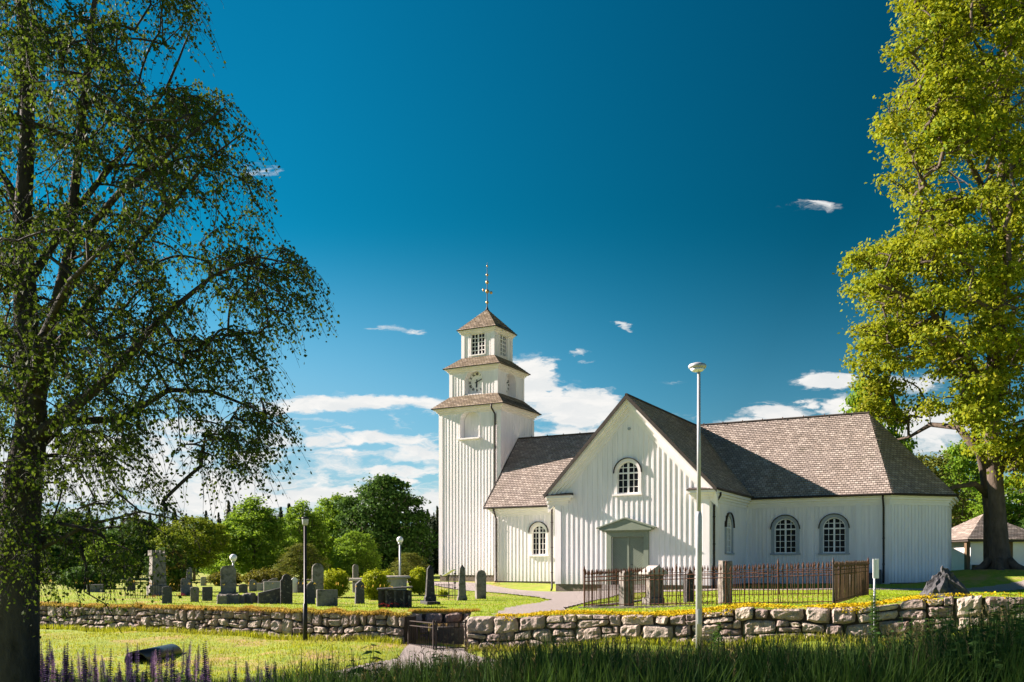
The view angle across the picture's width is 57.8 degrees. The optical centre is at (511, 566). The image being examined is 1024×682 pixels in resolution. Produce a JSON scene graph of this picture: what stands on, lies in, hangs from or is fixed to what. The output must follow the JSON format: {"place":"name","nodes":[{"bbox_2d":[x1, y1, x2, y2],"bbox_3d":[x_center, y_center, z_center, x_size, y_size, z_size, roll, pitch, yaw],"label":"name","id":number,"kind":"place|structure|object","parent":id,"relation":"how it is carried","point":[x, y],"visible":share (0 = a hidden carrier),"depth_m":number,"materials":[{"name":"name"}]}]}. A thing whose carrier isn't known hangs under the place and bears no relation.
{"place":"outdoors","nodes":[
{"label":"outdoors","id":0,"kind":"place"},
{"bbox_2d":[76,652,92,681],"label":"lupin","id":1,"kind":"object","parent":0,"point":[78,666],"visible":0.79,"depth_m":11.37,"materials":[{"name":"purple plant"}]},
{"bbox_2d":[21,672,298,681],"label":"lupin grass","id":2,"kind":"structure","parent":0,"point":[212,680],"depth_m":10.54,"materials":[{"name":"green plant"}]},
{"bbox_2d":[310,643,493,677],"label":"gate path","id":3,"kind":"structure","parent":0,"point":[411,649],"depth_m":20.87,"materials":[{"name":"grey gravel"}]},
{"bbox_2d":[408,618,434,649],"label":"iron gate","id":4,"kind":"structure","parent":3,"relation":"on","point":[414,625],"depth_m":22.02,"materials":[{"name":"black metal"}]},
{"bbox_2d":[0,0,1023,532],"label":"sky","id":5,"kind":"structure","parent":0,"point":[646,191],"materials":[{"name":"blue"}]},
{"bbox_2d":[40,569,1023,681],"bbox_3d":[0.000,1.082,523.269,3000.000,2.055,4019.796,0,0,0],"label":"ground","id":6,"kind":"structure","parent":0,"point":[967,576],"depth_m":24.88,"materials":[{"name":"green plant"}]},
{"bbox_2d":[40,544,79,581],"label":"broadleaf tree","id":7,"kind":"object","parent":6,"relation":"on","point":[55,548],"visible":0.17,"depth_m":57.52,"materials":[{"name":"green plant"}]},
{"bbox_2d":[41,509,111,567],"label":"broadleaf tree","id":8,"kind":"object","parent":6,"relation":"on","point":[71,520],"visible":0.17,"depth_m":74.58,"materials":[{"name":"green plant"}]},
{"bbox_2d":[52,564,120,588],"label":"bush","id":9,"kind":"object","parent":6,"relation":"on","point":[78,569],"visible":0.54,"depth_m":47.15,"materials":[{"name":"green plant"}]},
{"bbox_2d":[87,584,104,591],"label":"gravestone","id":10,"kind":"object","parent":6,"relation":"on","point":[93,588],"visible":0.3,"depth_m":41.82,"materials":[{"name":"grey stone"}]},
{"bbox_2d":[72,537,140,578],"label":"birch tree","id":11,"kind":"object","parent":6,"relation":"on","point":[132,562],"visible":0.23,"depth_m":59.33,"materials":[{"name":"green plant"}]},
{"bbox_2d":[107,649,113,681],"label":"lupin","id":12,"kind":"object","parent":6,"relation":"on","point":[110,669],"visible":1,"depth_m":10.18,"materials":[{"name":"purple plant"}]},
{"bbox_2d":[94,518,162,579],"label":"broadleaf tree","id":13,"kind":"object","parent":6,"relation":"on","point":[110,534],"visible":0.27,"depth_m":68.49,"materials":[{"name":"green plant"}]},
{"bbox_2d":[125,582,159,598],"bbox_3d":[-13.656,0.872,34.321,1.293,0.621,0.022,0,0,0],"label":"grave fence","id":14,"kind":"object","parent":6,"relation":"on","point":[152,595],"visible":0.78,"depth_m":34.31,"materials":[{"name":"black metal"}]},
{"bbox_2d":[124,644,181,662],"bbox_3d":[-7.957,2.054,20.633,0.520,0.560,2.344,0,0,-2],"label":"drain pipe","id":15,"kind":"object","parent":6,"relation":"on","point":[147,654],"visible":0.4,"depth_m":20.41,"materials":[{"name":"black plastic"}]},
{"bbox_2d":[146,550,167,595],"bbox_3d":[-14.328,0.305,37.500,0.702,1.930,0.702,0,0,-34],"label":"stone monument","id":16,"kind":"object","parent":6,"relation":"on","point":[159,569],"visible":0.68,"depth_m":37.26,"materials":[{"name":"grey stone"}]},
{"bbox_2d":[162,586,171,603],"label":"gravestone","id":17,"kind":"object","parent":6,"relation":"on","point":[166,594],"visible":0.83,"depth_m":30.05,"materials":[{"name":"stone"}]},
{"bbox_2d":[142,547,194,577],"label":"broadleaf tree","id":18,"kind":"object","parent":6,"relation":"on","point":[189,562],"visible":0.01,"depth_m":57.82,"materials":[{"name":"green plant"}]},
{"bbox_2d":[0,0,339,681],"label":"birch tree","id":19,"kind":"object","parent":6,"relation":"on","point":[35,359],"visible":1,"depth_m":9.24,"materials":[{"name":"green plant"}]},
{"bbox_2d":[160,544,188,591],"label":"bush","id":20,"kind":"object","parent":6,"relation":"on","point":[173,571],"visible":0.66,"depth_m":42.68,"materials":[{"name":"green plant"}]},
{"bbox_2d":[170,650,186,681],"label":"lupin","id":21,"kind":"object","parent":6,"relation":"on","point":[173,671],"visible":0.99,"depth_m":9.58,"materials":[{"name":"purple plant"}]},
{"bbox_2d":[181,567,191,594],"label":"gravestone","id":22,"kind":"object","parent":6,"relation":"on","point":[185,587],"visible":0.73,"depth_m":37.67,"materials":[{"name":"grey stone"}]},
{"bbox_2d":[148,515,234,580],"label":"lime tree","id":23,"kind":"object","parent":6,"relation":"on","point":[206,536],"visible":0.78,"depth_m":61.26,"materials":[{"name":"green plant"}]},
{"bbox_2d":[190,587,198,601],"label":"gravestone","id":24,"kind":"object","parent":6,"relation":"on","point":[194,597],"visible":0.73,"depth_m":31.23,"materials":[{"name":"stone"}]},
{"bbox_2d":[202,644,208,681],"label":"lupin","id":25,"kind":"object","parent":6,"relation":"on","point":[204,666],"visible":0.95,"depth_m":9.74,"materials":[{"name":"purple plant"}]},
{"bbox_2d":[202,587,212,600],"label":"gravestone","id":26,"kind":"object","parent":6,"relation":"on","point":[207,593],"visible":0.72,"depth_m":32.32,"materials":[{"name":"stone"}]},
{"bbox_2d":[199,555,244,574],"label":"birch tree","id":27,"kind":"object","parent":6,"relation":"on","point":[214,569],"visible":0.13,"depth_m":78.89,"materials":[{"name":"green plant"}]},
{"bbox_2d":[204,571,242,585],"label":"hedge","id":28,"kind":"object","parent":6,"relation":"on","point":[215,577],"visible":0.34,"depth_m":51.51,"materials":[{"name":"green plant"}]},
{"bbox_2d":[40,605,415,643],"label":"stone wall","id":29,"kind":"structure","parent":6,"relation":"on","point":[336,624],"depth_m":25.20,"materials":[{"name":"grey stone"}]},
{"bbox_2d":[40,580,410,617],"bbox_3d":[-9.286,1.179,26.468,15.762,1.594,0.934,0,0,28],"label":"turf edge","id":30,"kind":"object","parent":29,"relation":"on","point":[342,611],"visible":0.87,"depth_m":25.34,"materials":[{"name":"green plant"}]},
{"bbox_2d":[219,565,237,593],"bbox_3d":[-11.293,0.581,36.960,0.748,1.284,0.364,0,0,-16],"label":"gravestone","id":31,"kind":"object","parent":6,"relation":"on","point":[228,578],"visible":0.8,"depth_m":36.85,"materials":[{"name":"grey stone"}]},
{"bbox_2d":[217,593,257,603],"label":"grave kerb","id":32,"kind":"structure","parent":6,"relation":"on","point":[244,598],"depth_m":29.88,"materials":[{"name":"stone"}]},
{"bbox_2d":[249,579,256,591],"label":"gravestone","id":33,"kind":"object","parent":6,"relation":"on","point":[252,587],"visible":0.79,"depth_m":42.89,"materials":[{"name":"grey stone"}]},
{"bbox_2d":[212,494,303,574],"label":"birch tree","id":34,"kind":"object","parent":6,"relation":"on","point":[265,532],"visible":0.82,"depth_m":64.87,"materials":[{"name":"green plant"}]},
{"bbox_2d":[104,523,421,572],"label":"undergrowth","id":35,"kind":"object","parent":6,"relation":"on","point":[197,571],"depth_m":132.63,"materials":[{"name":"green plant"}]},
{"bbox_2d":[237,568,293,584],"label":"hedge","id":36,"kind":"object","parent":6,"relation":"on","point":[259,576],"visible":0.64,"depth_m":49.27,"materials":[{"name":"green plant"}]},
{"bbox_2d":[258,588,279,603],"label":"gravestone","id":37,"kind":"object","parent":6,"relation":"on","point":[272,596],"visible":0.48,"depth_m":29.84,"materials":[{"name":"stone"}]},
{"bbox_2d":[264,581,279,590],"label":"gravestone","id":38,"kind":"object","parent":6,"relation":"on","point":[268,585],"visible":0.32,"depth_m":37.52,"materials":[{"name":"stone"}]},
{"bbox_2d":[280,574,292,603],"bbox_3d":[-7.206,0.741,29.639,0.381,1.016,0.208,0,0,-16],"label":"gravestone","id":39,"kind":"object","parent":6,"relation":"on","point":[286,589],"visible":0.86,"depth_m":29.54,"materials":[{"name":"black stone"}]},
{"bbox_2d":[271,498,333,574],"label":"birch tree","id":40,"kind":"object","parent":6,"relation":"on","point":[315,535],"visible":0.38,"depth_m":71.41,"materials":[{"name":"green plant"}]},
{"bbox_2d":[270,542,335,581],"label":"willow tree","id":41,"kind":"object","parent":6,"relation":"on","point":[291,557],"visible":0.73,"depth_m":55.62,"materials":[{"name":"green plant"}]},
{"bbox_2d":[301,517,308,641],"bbox_3d":[-5.257,0.366,23.600,0.200,3.276,0.200,0,0,0],"label":"street lamp","id":42,"kind":"object","parent":6,"relation":"on","point":[305,520],"visible":0.94,"depth_m":23.57,"materials":[{"name":"grey metal"}]},
{"bbox_2d":[307,581,314,603],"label":"gravestone","id":43,"kind":"object","parent":6,"relation":"on","point":[310,592],"visible":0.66,"depth_m":29.55,"materials":[{"name":"stone"}]},
{"bbox_2d":[312,563,323,597],"bbox_3d":[-7.309,0.554,34.920,0.423,1.356,0.247,0,0,-16],"label":"gravestone","id":44,"kind":"object","parent":6,"relation":"on","point":[318,574],"visible":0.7,"depth_m":34.81,"materials":[{"name":"grey stone"}]},
{"bbox_2d":[316,590,337,606],"bbox_3d":[-5.525,0.962,27.720,0.614,0.551,0.224,0,0,-16],"label":"gravestone","id":45,"kind":"object","parent":6,"relation":"on","point":[326,597],"visible":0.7,"depth_m":27.62,"materials":[{"name":"grey stone"}]},
{"bbox_2d":[310,492,364,571],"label":"maple tree","id":46,"kind":"object","parent":6,"relation":"on","point":[327,508],"visible":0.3,"depth_m":76.87,"materials":[{"name":"green plant"}]},
{"bbox_2d":[324,568,350,596],"bbox_3d":[-6.810,0.661,35.524,1.254,1.233,1.374,0,0,0],"label":"bush","id":47,"kind":"object","parent":6,"relation":"on","point":[333,577],"visible":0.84,"depth_m":35.27,"materials":[{"name":"green plant"}]},
{"bbox_2d":[329,530,382,578],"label":"maple tree","id":48,"kind":"object","parent":6,"relation":"on","point":[357,551],"visible":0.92,"depth_m":63.23,"materials":[{"name":"green plant"}]},
{"bbox_2d":[355,580,364,603],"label":"gravestone","id":49,"kind":"object","parent":6,"relation":"on","point":[359,594],"visible":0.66,"depth_m":29.77,"materials":[{"name":"stone"}]},
{"bbox_2d":[350,644,387,678],"bbox_3d":[-1.295,1.256,8.393,0.344,1.112,0.422,0,0,25],"label":"weed","id":50,"kind":"object","parent":6,"relation":"on","point":[373,657],"visible":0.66,"depth_m":8.41,"materials":[{"name":"green plant"}]},
{"bbox_2d":[360,567,390,599],"bbox_3d":[-4.911,0.654,33.132,1.240,1.256,1.070,0,0,0],"label":"bush","id":51,"kind":"object","parent":6,"relation":"on","point":[368,580],"visible":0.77,"depth_m":32.87,"materials":[{"name":"green plant"}]},
{"bbox_2d":[328,473,438,575],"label":"broadleaf tree","id":52,"kind":"object","parent":6,"relation":"on","point":[389,517],"visible":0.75,"depth_m":72.26,"materials":[{"name":"green plant"}]},
{"bbox_2d":[374,576,410,589],"bbox_3d":[-4.927,0.818,38.000,1.560,0.890,1.560,0,0,0],"label":"round tomb","id":53,"kind":"object","parent":6,"relation":"on","point":[398,581],"visible":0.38,"depth_m":37.44,"materials":[{"name":"stone"}]},
{"bbox_2d":[377,586,412,607],"bbox_3d":[-3.380,0.922,26.780,1.012,0.709,0.720,0,0,-8],"label":"table tomb","id":54,"kind":"object","parent":6,"relation":"on","point":[387,596],"visible":0.81,"depth_m":26.52,"materials":[{"name":"stone"}]},
{"bbox_2d":[397,537,402,575],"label":"globe lamp","id":55,"kind":"object","parent":6,"relation":"on","point":[399,540],"visible":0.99,"depth_m":42.96,"materials":[{"name":"metal"}]},
{"bbox_2d":[389,552,428,578],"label":"bush","id":56,"kind":"object","parent":6,"relation":"on","point":[407,561],"visible":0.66,"depth_m":59.56,"materials":[{"name":"green plant"}]},
{"bbox_2d":[407,566,426,594],"bbox_3d":[-3.846,0.588,38.392,0.926,1.262,0.950,0,0,38],"label":"bush","id":57,"kind":"object","parent":6,"relation":"on","point":[417,580],"visible":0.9,"depth_m":38.19,"materials":[{"name":"green plant"}]},
{"bbox_2d":[420,565,439,604],"bbox_3d":[-2.606,0.603,29.520,0.426,1.292,1.200,0,0,-16],"label":"gravestone","id":58,"kind":"object","parent":6,"relation":"on","point":[429,597],"visible":0.87,"depth_m":29.42,"materials":[{"name":"black stone"}]},
{"bbox_2d":[428,512,438,574],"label":"spruce tree","id":59,"kind":"object","parent":6,"relation":"on","point":[435,558],"visible":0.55,"depth_m":94.81,"materials":[{"name":"green plant"}]},
{"bbox_2d":[412,612,469,639],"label":"stone wall","id":60,"kind":"structure","parent":6,"relation":"on","point":[450,617],"depth_m":24.29,"materials":[{"name":"grey stone"}]},
{"bbox_2d":[407,608,480,611],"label":"recess turf","id":61,"kind":"structure","parent":6,"relation":"on","point":[441,610],"depth_m":24.39,"materials":[{"name":"green plant"}]},
{"bbox_2d":[437,628,464,643],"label":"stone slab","id":62,"kind":"structure","parent":6,"relation":"on","point":[450,635],"depth_m":23.51,"materials":[{"name":"stone"}]},
{"bbox_2d":[457,565,466,600],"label":"gravestone","id":63,"kind":"object","parent":6,"relation":"on","point":[461,596],"visible":0.82,"depth_m":32.46,"materials":[{"name":"grey stone"}]},
{"bbox_2d":[475,570,485,598],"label":"gravestone","id":64,"kind":"object","parent":6,"relation":"on","point":[480,584],"visible":0.85,"depth_m":34.31,"materials":[{"name":"grey stone"}]},
{"bbox_2d":[40,623,967,652],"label":"wall foot grass","id":65,"kind":"structure","parent":6,"relation":"on","point":[216,632],"depth_m":23.62,"materials":[{"name":"green plant"}]},
{"bbox_2d":[40,571,1023,616],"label":"churchyard lawn","id":66,"kind":"structure","parent":6,"relation":"on","point":[893,594],"depth_m":29.07,"materials":[{"name":"green plant"}]},
{"bbox_2d":[619,571,632,605],"bbox_3d":[3.134,0.638,25.383,0.339,1.056,0.266,0,0,-24],"label":"gravestone","id":67,"kind":"object","parent":6,"relation":"on","point":[623,599],"visible":0.53,"depth_m":25.26,"materials":[{"name":"grey stone"}]},
{"bbox_2d":[639,566,666,604],"bbox_3d":[4.021,0.567,26.381,0.680,1.195,0.500,0,0,-26],"label":"gravestone","id":68,"kind":"object","parent":6,"relation":"on","point":[658,596],"visible":0.72,"depth_m":26.26,"materials":[{"name":"grey stone"}]},
{"bbox_2d":[684,569,693,602],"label":"gravestone","id":69,"kind":"object","parent":6,"relation":"on","point":[691,589],"visible":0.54,"depth_m":26.63,"materials":[{"name":"black stone"}]},
{"bbox_2d":[431,265,959,590],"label":"church","id":70,"kind":"structure","parent":6,"relation":"on","point":[519,502],"depth_m":48.60,"materials":[{"name":"white paint"}]},
{"bbox_2d":[470,331,485,355],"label":"belfry window","id":71,"kind":"structure","parent":70,"relation":"in","point":[478,340],"depth_m":61.26,"materials":[{"name":"white paint"}]},
{"bbox_2d":[499,332,507,358],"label":"belfry window","id":72,"kind":"structure","parent":70,"relation":"in","point":[502,339],"depth_m":61.70,"materials":[{"name":"white paint"}]},
{"bbox_2d":[528,522,548,556],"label":"window","id":73,"kind":"structure","parent":70,"relation":"in","point":[538,540],"depth_m":55.90,"materials":[{"name":"white paint"}]},
{"bbox_2d":[596,517,656,584],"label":"door","id":74,"kind":"structure","parent":70,"relation":"in","point":[631,540],"depth_m":45.76,"materials":[{"name":"green paint"}]},
{"bbox_2d":[613,457,641,495],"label":"window","id":75,"kind":"structure","parent":70,"relation":"in","point":[630,472],"depth_m":45.87,"materials":[{"name":"white paint"}]},
{"bbox_2d":[724,512,734,554],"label":"window","id":76,"kind":"structure","parent":70,"relation":"in","point":[727,525],"depth_m":47.02,"materials":[{"name":"white glass"}]},
{"bbox_2d":[770,515,800,554],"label":"window","id":77,"kind":"structure","parent":70,"relation":"in","point":[785,536],"depth_m":48.98,"materials":[{"name":"white glass"}]},
{"bbox_2d":[818,513,849,554],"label":"window","id":78,"kind":"structure","parent":70,"relation":"in","point":[833,533],"depth_m":47.79,"materials":[{"name":"white glass"}]},
{"bbox_2d":[688,362,706,646],"bbox_3d":[3.736,-1.151,18.700,0.368,5.922,0.368,0,0,0],"label":"street lamp","id":79,"kind":"object","parent":6,"relation":"on","point":[698,367],"visible":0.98,"depth_m":18.65,"materials":[{"name":"metal"}]},
{"bbox_2d":[713,619,722,650],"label":"weed","id":80,"kind":"object","parent":6,"relation":"on","point":[719,634],"visible":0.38,"depth_m":15.48,"materials":[{"name":"green plant"}]},
{"bbox_2d":[578,557,869,608],"bbox_3d":[6.140,0.465,26.118,6.605,1.510,6.136,0,0,28],"label":"iron railing","id":81,"kind":"object","parent":6,"relation":"on","point":[853,582],"visible":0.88,"depth_m":24.30,"materials":[{"name":"brown metal"}]},
{"bbox_2d":[718,560,732,603],"bbox_3d":[5.508,0.427,23.982,0.322,1.175,0.252,0,0,-20],"label":"gravestone","id":82,"kind":"object","parent":6,"relation":"on","point":[721,585],"visible":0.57,"depth_m":23.88,"materials":[{"name":"stone"}]},
{"bbox_2d":[467,595,1023,650],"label":"stone wall","id":83,"kind":"structure","parent":6,"relation":"on","point":[737,621],"depth_m":18.96,"materials":[{"name":"grey stone"}]},
{"bbox_2d":[435,620,466,649],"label":"iron gate","id":84,"kind":"structure","parent":83,"relation":"attached to","point":[454,627],"depth_m":21.79,"materials":[{"name":"black metal"}]},
{"bbox_2d":[496,591,1023,620],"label":"stonecrop","id":85,"kind":"object","parent":83,"relation":"on","point":[728,606],"visible":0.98,"depth_m":19.20,"materials":[{"name":"yellow plant"}]},
{"bbox_2d":[873,559,878,631],"bbox_3d":[6.721,0.714,17.176,0.109,1.712,0.092,0,0,0],"label":"post sign","id":86,"kind":"object","parent":6,"relation":"on","point":[875,568],"visible":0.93,"depth_m":17.14,"materials":[{"name":"metal"}]},
{"bbox_2d":[868,584,882,642],"bbox_3d":[6.695,0.903,17.114,0.256,1.199,0.242,0,0,9],"label":"climbing plant","id":87,"kind":"object","parent":86,"relation":"attached to","point":[874,604],"visible":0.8,"depth_m":17.09,"materials":[{"name":"green plant"}]},
{"bbox_2d":[838,372,922,454],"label":"maple tree","id":88,"kind":"object","parent":6,"relation":"on","point":[906,443],"visible":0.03,"depth_m":81.28,"materials":[{"name":"green plant"}]},
{"bbox_2d":[895,625,916,670],"bbox_3d":[3.106,1.075,7.252,0.296,1.250,0.384,0,0,14],"label":"nettle","id":89,"kind":"object","parent":6,"relation":"on","point":[906,645],"visible":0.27,"depth_m":7.21,"materials":[{"name":"green plant"}]},
{"bbox_2d":[832,0,1023,569],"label":"maple tree","id":90,"kind":"object","parent":6,"relation":"on","point":[954,118],"visible":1,"depth_m":44.45,"materials":[{"name":"green plant"}]},
{"bbox_2d":[920,565,972,598],"bbox_3d":[10.590,0.624,22.627,1.340,1.317,0.991,0,0,0],"label":"boulder","id":91,"kind":"object","parent":6,"relation":"on","point":[944,580],"visible":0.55,"depth_m":22.39,"materials":[{"name":"grey stone"}]},
{"bbox_2d":[915,450,979,527],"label":"maple tree","id":92,"kind":"object","parent":6,"relation":"on","point":[933,463],"visible":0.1,"depth_m":65.27,"materials":[{"name":"green plant"}]},
{"bbox_2d":[930,604,968,652],"bbox_3d":[3.697,1.005,7.789,0.265,1.376,0.360,0,0,-6],"label":"nettle","id":93,"kind":"object","parent":6,"relation":"on","point":[953,631],"visible":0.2,"depth_m":7.87,"materials":[{"name":"green plant"}]},
{"bbox_2d":[941,620,972,681],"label":"nettle","id":94,"kind":"object","parent":6,"relation":"on","point":[951,621],"visible":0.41,"depth_m":6.83,"materials":[{"name":"green plant"}]},
{"bbox_2d":[939,636,988,679],"bbox_3d":[3.175,1.087,6.532,0.346,1.208,0.301,0,0,38],"label":"nettle","id":95,"kind":"object","parent":6,"relation":"on","point":[969,678],"visible":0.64,"depth_m":6.47,"materials":[{"name":"green plant"}]},
{"bbox_2d":[936,439,1008,522],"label":"maple tree","id":96,"kind":"object","parent":6,"relation":"on","point":[964,465],"visible":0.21,"depth_m":90.70,"materials":[{"name":"green plant"}]},
{"bbox_2d":[950,618,1002,681],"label":"nettle","id":97,"kind":"object","parent":6,"relation":"on","point":[981,641],"visible":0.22,"depth_m":7.09,"materials":[{"name":"green plant"}]},
{"bbox_2d":[962,605,998,681],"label":"nettle","id":98,"kind":"object","parent":6,"relation":"on","point":[981,621],"visible":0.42,"depth_m":7.02,"materials":[{"name":"green plant"}]},
{"bbox_2d":[962,611,1007,681],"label":"nettle","id":99,"kind":"object","parent":6,"relation":"on","point":[979,650],"visible":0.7,"depth_m":6.58,"materials":[{"name":"green plant"}]},
{"bbox_2d":[951,514,1023,569],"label":"pavilion","id":100,"kind":"structure","parent":6,"relation":"on","point":[966,546],"depth_m":58.36,"materials":[{"name":"white paint"}]},
{"bbox_2d":[961,473,1023,525],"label":"maple tree","id":101,"kind":"object","parent":6,"relation":"on","point":[1017,509],"visible":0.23,"depth_m":82.31,"materials":[{"name":"green plant"}]},
{"bbox_2d":[988,594,1023,653],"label":"nettle","id":102,"kind":"object","parent":6,"relation":"on","point":[1008,602],"visible":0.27,"depth_m":7.33,"materials":[{"name":"green plant"}]},
{"bbox_2d":[988,627,1023,680],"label":"nettle","id":103,"kind":"object","parent":6,"relation":"on","point":[1010,651],"visible":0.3,"depth_m":6.94,"materials":[{"name":"green plant"}]},
{"bbox_2d":[995,590,1023,638],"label":"nettle","id":104,"kind":"object","parent":6,"relation":"on","point":[1019,611],"visible":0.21,"depth_m":7.66,"materials":[{"name":"green plant"}]},
{"bbox_2d":[1007,604,1023,650],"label":"nettle","id":105,"kind":"object","parent":6,"relation":"on","point":[1022,621],"visible":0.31,"depth_m":7.41,"materials":[{"name":"green plant"}]},
{"bbox_2d":[205,593,1023,681],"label":"tall grass","id":106,"kind":"structure","parent":0,"point":[755,670],"depth_m":6.76,"materials":[{"name":"green plant"}]},
{"bbox_2d":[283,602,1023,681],"bbox_3d":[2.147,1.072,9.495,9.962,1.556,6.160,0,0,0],"label":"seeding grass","id":107,"kind":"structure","parent":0,"point":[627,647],"depth_m":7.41,"materials":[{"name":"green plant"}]},
{"bbox_2d":[302,579,1023,615],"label":"churchyard path","id":108,"kind":"structure","parent":0,"point":[559,600],"depth_m":39.61,"materials":[{"name":"grey gravel"}]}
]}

